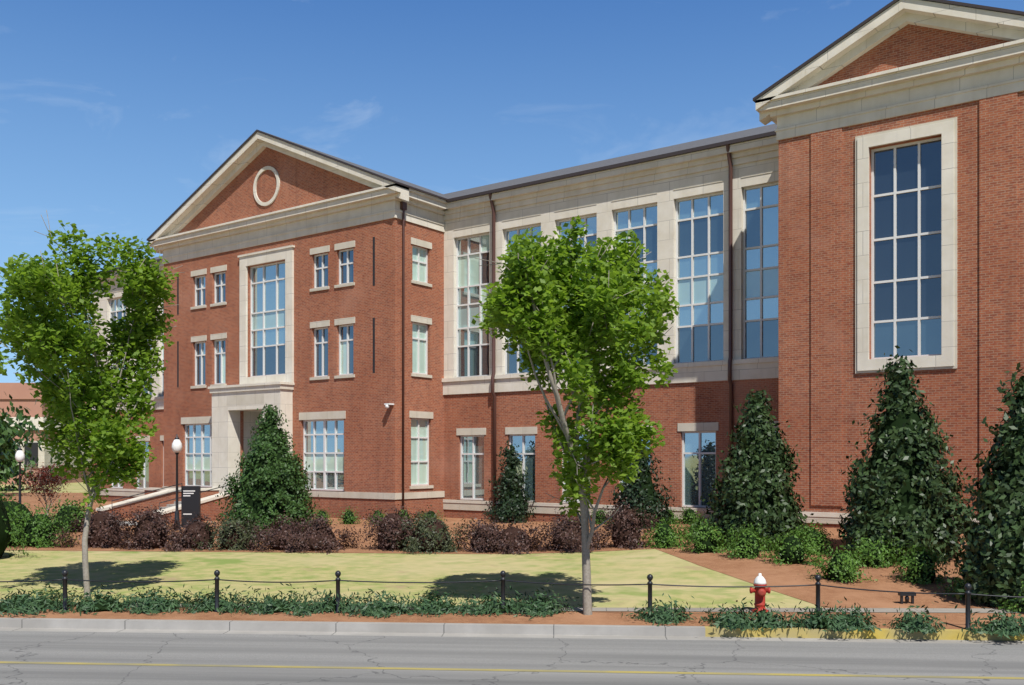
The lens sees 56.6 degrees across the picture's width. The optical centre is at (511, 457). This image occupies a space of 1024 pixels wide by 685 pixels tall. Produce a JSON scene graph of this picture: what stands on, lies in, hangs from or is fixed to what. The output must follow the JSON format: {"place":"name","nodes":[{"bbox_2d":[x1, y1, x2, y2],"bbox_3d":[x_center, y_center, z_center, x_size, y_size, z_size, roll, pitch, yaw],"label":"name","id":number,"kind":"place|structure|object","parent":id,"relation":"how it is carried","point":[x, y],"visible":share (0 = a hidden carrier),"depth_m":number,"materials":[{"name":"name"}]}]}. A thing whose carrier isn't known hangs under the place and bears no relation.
{"place":"outdoors","nodes":[
{"label":"outdoors","id":0,"kind":"place"},
{"bbox_2d":[0,482,935,612],"bbox_3d":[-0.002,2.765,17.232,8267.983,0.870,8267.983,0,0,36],"label":"ground","id":1,"kind":"structure","parent":0,"point":[626,567],"depth_m":24.03,"materials":[{"name":"green plant"}]},
{"bbox_2d":[0,463,42,557],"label":"shrub","id":2,"kind":"object","parent":1,"relation":"on","point":[6,534],"visible":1,"depth_m":27.80,"materials":[{"name":"green plant"}]},
{"bbox_2d":[0,393,54,490],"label":"tree","id":3,"kind":"object","parent":1,"relation":"on","point":[24,423],"visible":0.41,"depth_m":85.25,"materials":[{"name":"green plant"}]},
{"bbox_2d":[0,350,58,496],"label":"tree","id":4,"kind":"object","parent":1,"relation":"on","point":[6,430],"visible":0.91,"depth_m":71.83,"materials":[{"name":"green plant"}]},
{"bbox_2d":[0,383,91,484],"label":"building","id":5,"kind":"structure","parent":1,"relation":"on","point":[21,395],"depth_m":105.00,"materials":[{"name":"red brick"},{"name":"light stone"},{"name":"glass"}]},
{"bbox_2d":[0,210,183,597],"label":"tree","id":6,"kind":"object","parent":1,"relation":"on","point":[48,337],"visible":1,"depth_m":20.39,"materials":[{"name":"green plant"}]},
{"bbox_2d":[2,493,1008,607],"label":"mulch bed","id":7,"kind":"object","parent":1,"relation":"on","point":[749,570],"visible":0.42,"depth_m":24.04,"materials":[{"name":"brown soil"}]},
{"bbox_2d":[1,493,38,547],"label":"shrub","id":8,"kind":"object","parent":7,"relation":"on","point":[21,507],"visible":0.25,"depth_m":31.55,"materials":[{"name":"green plant"}]},
{"bbox_2d":[15,446,24,502],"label":"lamp post","id":9,"kind":"object","parent":7,"relation":"on","point":[19,456],"visible":0.69,"depth_m":43.95,"materials":[{"name":"black metal"}]},
{"bbox_2d":[10,503,79,548],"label":"green hedge","id":10,"kind":"object","parent":7,"relation":"on","point":[42,532],"visible":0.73,"depth_m":31.17,"materials":[{"name":"green plant"}]},
{"bbox_2d":[17,462,72,514],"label":"tree","id":11,"kind":"object","parent":7,"relation":"on","point":[44,476],"visible":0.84,"depth_m":44.63,"materials":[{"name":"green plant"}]},
{"bbox_2d":[42,495,92,532],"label":"shrub","id":12,"kind":"object","parent":7,"relation":"on","point":[67,512],"visible":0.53,"depth_m":37.23,"materials":[{"name":"green plant"}]},
{"bbox_2d":[47,505,142,547],"bbox_3d":[-13.556,2.252,31.386,2.806,1.410,2.967,0,0,36],"label":"hedge shrub","id":13,"kind":"object","parent":7,"relation":"on","point":[99,532],"visible":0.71,"depth_m":31.05,"materials":[{"name":"purple plant"}]},
{"bbox_2d":[106,504,182,549],"bbox_3d":[-11.863,2.222,30.931,2.520,1.469,2.404,0,0,36],"label":"hedge shrub","id":14,"kind":"object","parent":7,"relation":"on","point":[150,525],"visible":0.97,"depth_m":30.59,"materials":[{"name":"purple plant"}]},
{"bbox_2d":[172,434,181,529],"bbox_3d":[-13.576,0.975,38.500,0.420,3.910,0.420,0,0,36],"label":"lamp post","id":15,"kind":"object","parent":7,"relation":"on","point":[176,446],"visible":0.94,"depth_m":38.44,"materials":[{"name":"black metal"}]},
{"bbox_2d":[156,512,224,551],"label":"hedge shrub","id":16,"kind":"object","parent":7,"relation":"on","point":[184,540],"visible":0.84,"depth_m":30.40,"materials":[{"name":"purple plant"}]},
{"bbox_2d":[181,486,200,527],"bbox_3d":[-13.516,2.055,40.000,0.840,1.750,0.220,0,0,0],"label":"monolith sign","id":17,"kind":"object","parent":7,"relation":"on","point":[190,500],"visible":0.77,"depth_m":39.92,"materials":[{"name":"black metal"}]},
{"bbox_2d":[192,511,262,550],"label":"hedge shrub","id":18,"kind":"object","parent":7,"relation":"on","point":[234,534],"visible":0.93,"depth_m":30.20,"materials":[{"name":"green plant"}]},
{"bbox_2d":[213,404,319,539],"bbox_3d":[-8.764,0.462,34.762,3.857,5.034,3.889,0,0,36],"label":"conical evergreen tree","id":19,"kind":"object","parent":7,"relation":"on","point":[271,482],"visible":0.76,"depth_m":34.00,"materials":[{"name":"green plant"}]},
{"bbox_2d":[238,510,336,552],"bbox_3d":[-7.368,2.310,30.367,3.022,1.289,2.654,0,0,6],"label":"hedge shrub","id":20,"kind":"object","parent":7,"relation":"on","point":[279,533],"visible":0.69,"depth_m":29.97,"materials":[{"name":"purple plant"}]},
{"bbox_2d":[276,511,364,553],"bbox_3d":[-6.364,2.302,30.282,2.941,1.302,2.965,0,0,15],"label":"hedge shrub","id":21,"kind":"object","parent":7,"relation":"on","point":[318,534],"visible":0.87,"depth_m":29.88,"materials":[{"name":"purple plant"}]},
{"bbox_2d":[314,506,336,523],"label":"boxwood","id":22,"kind":"object","parent":7,"relation":"on","point":[324,514],"visible":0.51,"depth_m":42.03,"materials":[{"name":"green plant"}]},
{"bbox_2d":[334,506,363,524],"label":"boxwood","id":23,"kind":"object","parent":7,"relation":"on","point":[348,517],"visible":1,"depth_m":41.99,"materials":[{"name":"green plant"}]},
{"bbox_2d":[365,510,386,523],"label":"boxwood","id":24,"kind":"object","parent":7,"relation":"on","point":[379,513],"visible":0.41,"depth_m":41.98,"materials":[{"name":"green plant"}]},
{"bbox_2d":[353,503,416,551],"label":"hedge shrub","id":25,"kind":"object","parent":7,"relation":"on","point":[387,527],"visible":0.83,"depth_m":30.13,"materials":[{"name":"purple plant"}]},
{"bbox_2d":[395,507,413,521],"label":"boxwood","id":26,"kind":"object","parent":7,"relation":"on","point":[402,512],"visible":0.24,"depth_m":42.00,"materials":[{"name":"green plant"}]},
{"bbox_2d":[386,505,477,553],"bbox_3d":[-2.531,2.195,30.213,2.942,1.526,2.708,0,0,-33],"label":"hedge shrub","id":27,"kind":"object","parent":7,"relation":"on","point":[430,535],"visible":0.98,"depth_m":29.57,"materials":[{"name":"green plant"}]},
{"bbox_2d":[420,510,444,520],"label":"boxwood","id":28,"kind":"object","parent":7,"relation":"on","point":[432,514],"visible":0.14,"depth_m":42.05,"materials":[{"name":"green plant"}]},
{"bbox_2d":[449,514,514,553],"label":"hedge shrub","id":29,"kind":"object","parent":7,"relation":"on","point":[475,539],"visible":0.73,"depth_m":29.47,"materials":[{"name":"purple plant"}]},
{"bbox_2d":[481,440,535,522],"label":"conical evergreen tree","id":30,"kind":"object","parent":7,"relation":"on","point":[510,498],"visible":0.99,"depth_m":43.06,"materials":[{"name":"green plant"}]},
{"bbox_2d":[475,513,551,554],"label":"hedge shrub","id":31,"kind":"object","parent":7,"relation":"on","point":[518,537],"visible":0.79,"depth_m":29.38,"materials":[{"name":"purple plant"}]},
{"bbox_2d":[529,506,610,552],"bbox_3d":[1.766,2.200,29.643,2.743,1.373,2.728,0,0,36],"label":"hedge shrub","id":32,"kind":"object","parent":7,"relation":"on","point":[567,536],"visible":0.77,"depth_m":29.19,"materials":[{"name":"purple plant"}]},
{"bbox_2d":[589,507,610,524],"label":"boxwood","id":33,"kind":"object","parent":7,"relation":"on","point":[598,517],"visible":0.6,"depth_m":40.17,"materials":[{"name":"green plant"}]},
{"bbox_2d":[591,495,664,549],"bbox_3d":[3.614,1.964,29.637,2.306,1.667,2.155,0,0,12],"label":"hedge shrub","id":34,"kind":"object","parent":7,"relation":"on","point":[622,533],"visible":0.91,"depth_m":29.31,"materials":[{"name":"purple plant"}]},
{"bbox_2d":[603,446,676,528],"bbox_3d":[5.055,0.925,36.926,3.021,3.703,2.925,0,0,36],"label":"conical evergreen tree","id":35,"kind":"object","parent":7,"relation":"on","point":[643,485],"visible":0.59,"depth_m":36.39,"materials":[{"name":"green plant"}]},
{"bbox_2d":[636,516,690,548],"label":"shrub","id":36,"kind":"object","parent":7,"relation":"on","point":[665,536],"visible":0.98,"depth_m":28.66,"materials":[{"name":"green plant"}]},
{"bbox_2d":[661,509,680,523],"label":"boxwood","id":37,"kind":"object","parent":7,"relation":"on","point":[673,514],"visible":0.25,"depth_m":37.82,"materials":[{"name":"green plant"}]},
{"bbox_2d":[676,505,703,523],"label":"boxwood","id":38,"kind":"object","parent":7,"relation":"on","point":[688,513],"visible":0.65,"depth_m":37.16,"materials":[{"name":"green plant"}]},
{"bbox_2d":[677,511,709,537],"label":"shrub","id":39,"kind":"object","parent":7,"relation":"on","point":[694,523],"visible":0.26,"depth_m":31.00,"materials":[{"name":"green plant"}]},
{"bbox_2d":[673,519,728,553],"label":"shrub","id":40,"kind":"object","parent":7,"relation":"on","point":[705,539],"visible":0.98,"depth_m":27.00,"materials":[{"name":"green plant"}]},
{"bbox_2d":[720,520,772,558],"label":"shrub","id":41,"kind":"object","parent":7,"relation":"on","point":[746,544],"visible":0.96,"depth_m":25.64,"materials":[{"name":"green plant"}]},
{"bbox_2d":[693,387,815,547],"bbox_3d":[7.180,0.257,28.182,3.593,4.768,3.540,0,0,36],"label":"magnolia","id":42,"kind":"object","parent":7,"relation":"on","point":[755,486],"visible":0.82,"depth_m":27.42,"materials":[{"name":"green plant"}]},
{"bbox_2d":[757,520,794,549],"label":"shrub","id":43,"kind":"object","parent":7,"relation":"on","point":[773,539],"visible":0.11,"depth_m":26.74,"materials":[{"name":"green plant"}]},
{"bbox_2d":[762,524,832,565],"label":"shrub","id":44,"kind":"object","parent":7,"relation":"on","point":[790,550],"visible":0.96,"depth_m":24.32,"materials":[{"name":"green plant"}]},
{"bbox_2d":[786,520,841,554],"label":"shrub","id":45,"kind":"object","parent":7,"relation":"on","point":[811,532],"visible":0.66,"depth_m":25.83,"materials":[{"name":"green plant"}]},
{"bbox_2d":[797,543,877,582],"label":"shrub","id":46,"kind":"object","parent":7,"relation":"on","point":[842,566],"visible":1,"depth_m":21.68,"materials":[{"name":"green plant"}]},
{"bbox_2d":[846,531,904,568],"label":"shrub","id":47,"kind":"object","parent":7,"relation":"on","point":[876,551],"visible":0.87,"depth_m":23.37,"materials":[{"name":"green plant"}]},
{"bbox_2d":[835,345,977,561],"bbox_3d":[10.341,-0.163,24.876,4.001,5.615,4.091,0,0,36],"label":"magnolia","id":48,"kind":"object","parent":7,"relation":"on","point":[903,487],"visible":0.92,"depth_m":24.12,"materials":[{"name":"green plant"}]},
{"bbox_2d":[887,535,956,584],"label":"shrub","id":49,"kind":"object","parent":7,"relation":"on","point":[920,566],"visible":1,"depth_m":21.21,"materials":[{"name":"green plant"}]},
{"bbox_2d":[932,560,977,599],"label":"shrub","id":50,"kind":"object","parent":7,"relation":"on","point":[955,588],"visible":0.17,"depth_m":19.68,"materials":[{"name":"green plant"}]},
{"bbox_2d":[947,362,1023,609],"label":"magnolia","id":51,"kind":"object","parent":7,"relation":"on","point":[993,556],"visible":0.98,"depth_m":18.76,"materials":[{"name":"green plant"}]},
{"bbox_2d":[989,581,1023,612],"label":"shrub","id":52,"kind":"object","parent":7,"relation":"on","point":[1010,608],"visible":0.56,"depth_m":18.20,"materials":[{"name":"green plant"}]},
{"bbox_2d":[0,618,1023,640],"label":"kerb","id":53,"kind":"structure","parent":1,"relation":"on","point":[553,629],"depth_m":17.28,"materials":[{"name":"concrete"}]},
{"bbox_2d":[0,606,1023,629],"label":"straw strip","id":54,"kind":"object","parent":1,"relation":"on","point":[955,620],"visible":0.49,"depth_m":18.02,"materials":[{"name":"brown"}]},
{"bbox_2d":[0,575,83,616],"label":"shrub","id":55,"kind":"object","parent":54,"relation":"on","point":[16,604],"visible":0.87,"depth_m":18.82,"materials":[{"name":"green plant"}]},
{"bbox_2d":[44,582,150,615],"bbox_3d":[-8.278,2.822,19.104,2.054,0.534,1.759,0,0,-24],"label":"plant","id":56,"kind":"object","parent":54,"relation":"on","point":[89,604],"visible":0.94,"depth_m":18.88,"materials":[{"name":"green plant"}]},
{"bbox_2d":[115,585,201,613],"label":"plant","id":57,"kind":"object","parent":54,"relation":"on","point":[154,604],"visible":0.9,"depth_m":18.83,"materials":[{"name":"green plant"}]},
{"bbox_2d":[170,583,253,614],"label":"shrub","id":58,"kind":"object","parent":54,"relation":"on","point":[207,605],"visible":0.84,"depth_m":18.86,"materials":[{"name":"green plant"}]},
{"bbox_2d":[220,583,315,616],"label":"shrub","id":59,"kind":"object","parent":54,"relation":"on","point":[270,605],"visible":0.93,"depth_m":18.64,"materials":[{"name":"green plant"}]},
{"bbox_2d":[287,581,362,613],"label":"shrub","id":60,"kind":"object","parent":54,"relation":"on","point":[322,606],"visible":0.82,"depth_m":18.73,"materials":[{"name":"green plant"}]},
{"bbox_2d":[338,586,425,617],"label":"shrub","id":61,"kind":"object","parent":54,"relation":"on","point":[379,607],"visible":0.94,"depth_m":18.47,"materials":[{"name":"green plant"}]},
{"bbox_2d":[407,585,481,616],"bbox_3d":[-1.472,2.822,18.803,1.606,0.518,1.812,0,0,36],"label":"juniper","id":62,"kind":"object","parent":54,"relation":"on","point":[435,606],"visible":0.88,"depth_m":18.61,"materials":[{"name":"green plant"}]},
{"bbox_2d":[451,585,532,616],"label":"shrub","id":63,"kind":"object","parent":54,"relation":"on","point":[492,605],"visible":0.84,"depth_m":18.50,"materials":[{"name":"green plant"}]},
{"bbox_2d":[0,570,1023,629],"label":"chain fence","id":64,"kind":"object","parent":54,"relation":"on","point":[967,593],"visible":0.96,"depth_m":18.55,"materials":[{"name":"black metal"}]},
{"bbox_2d":[505,580,580,619],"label":"shrub","id":65,"kind":"object","parent":54,"relation":"on","point":[539,606],"visible":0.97,"depth_m":18.47,"materials":[{"name":"green plant"}]},
{"bbox_2d":[471,215,679,614],"bbox_3d":[1.177,-0.766,18.013,3.987,7.913,4.070,0,0,2],"label":"tree","id":66,"kind":"object","parent":54,"relation":"on","point":[530,297],"visible":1,"depth_m":17.49,"materials":[{"name":"green plant"}]},
{"bbox_2d":[620,593,696,625],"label":"shrub","id":67,"kind":"object","parent":54,"relation":"on","point":[663,614],"visible":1,"depth_m":17.61,"materials":[{"name":"green plant"}]},
{"bbox_2d":[698,597,763,631],"bbox_3d":[3.950,2.825,17.206,1.273,0.532,1.378,0,0,21],"label":"juniper","id":68,"kind":"object","parent":54,"relation":"on","point":[734,620],"visible":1,"depth_m":17.09,"materials":[{"name":"green plant"}]},
{"bbox_2d":[740,600,806,630],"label":"juniper","id":69,"kind":"object","parent":54,"relation":"on","point":[768,619],"visible":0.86,"depth_m":17.01,"materials":[{"name":"green plant"}]},
{"bbox_2d":[777,600,859,631],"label":"shrub","id":70,"kind":"object","parent":54,"relation":"on","point":[817,621],"visible":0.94,"depth_m":16.91,"materials":[{"name":"green plant"}]},
{"bbox_2d":[819,597,881,632],"bbox_3d":[6.073,2.808,17.041,1.138,0.576,1.183,0,0,36],"label":"juniper","id":71,"kind":"object","parent":54,"relation":"on","point":[859,622],"visible":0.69,"depth_m":16.90,"materials":[{"name":"green plant"}]},
{"bbox_2d":[883,602,957,634],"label":"shrub","id":72,"kind":"object","parent":54,"relation":"on","point":[910,623],"visible":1,"depth_m":16.66,"materials":[{"name":"green plant"}]},
{"bbox_2d":[961,599,1023,638],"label":"shrub","id":73,"kind":"object","parent":54,"relation":"on","point":[1005,626],"visible":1,"depth_m":16.46,"materials":[{"name":"green plant"}]},
{"bbox_2d":[76,603,1023,612],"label":"walk strip","id":74,"kind":"object","parent":1,"relation":"on","point":[956,610],"visible":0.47,"depth_m":18.55,"materials":[{"name":"concrete"}]},
{"bbox_2d":[749,573,770,611],"bbox_3d":[4.816,2.620,18.487,0.383,0.760,0.366,0,0,36],"label":"fire hydrant","id":75,"kind":"object","parent":74,"relation":"on","point":[760,592],"visible":0.93,"depth_m":18.43,"materials":[{"name":"red metal"}]},
{"bbox_2d":[91,0,1023,531],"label":"building","id":76,"kind":"structure","parent":1,"relation":"on","point":[835,232],"depth_m":39.50,"materials":[{"name":"brick"}]},
{"bbox_2d":[0,631,1023,684],"bbox_3d":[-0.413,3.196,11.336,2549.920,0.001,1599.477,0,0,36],"label":"road","id":77,"kind":"structure","parent":0,"point":[885,658],"depth_m":14.99,"materials":[{"name":"grey asphalt"}]},
{"bbox_2d":[0,628,1023,643],"bbox_3d":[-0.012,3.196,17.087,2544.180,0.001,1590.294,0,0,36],"label":"road gutter","id":78,"kind":"object","parent":77,"relation":"on","point":[529,636],"visible":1,"depth_m":17.11,"materials":[{"name":"concrete"}]},
{"bbox_2d":[0,661,1023,678],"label":"road line","id":79,"kind":"object","parent":77,"relation":"on","point":[518,670],"visible":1,"depth_m":14.27,"materials":[{"name":"paint"}]},
{"bbox_2d":[0,0,1023,382],"label":"sky","id":80,"kind":"structure","parent":0,"point":[113,113],"materials":[{"name":"blue"}]},
{"bbox_2d":[898,593,915,603],"bbox_3d":[7.945,2.817,19.108,0.320,0.240,0.120,0,0,0],"label":"bench","id":81,"kind":"object","parent":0,"point":[906,595],"visible":0.93,"depth_m":19.08,"materials":[{"name":"black metal"}]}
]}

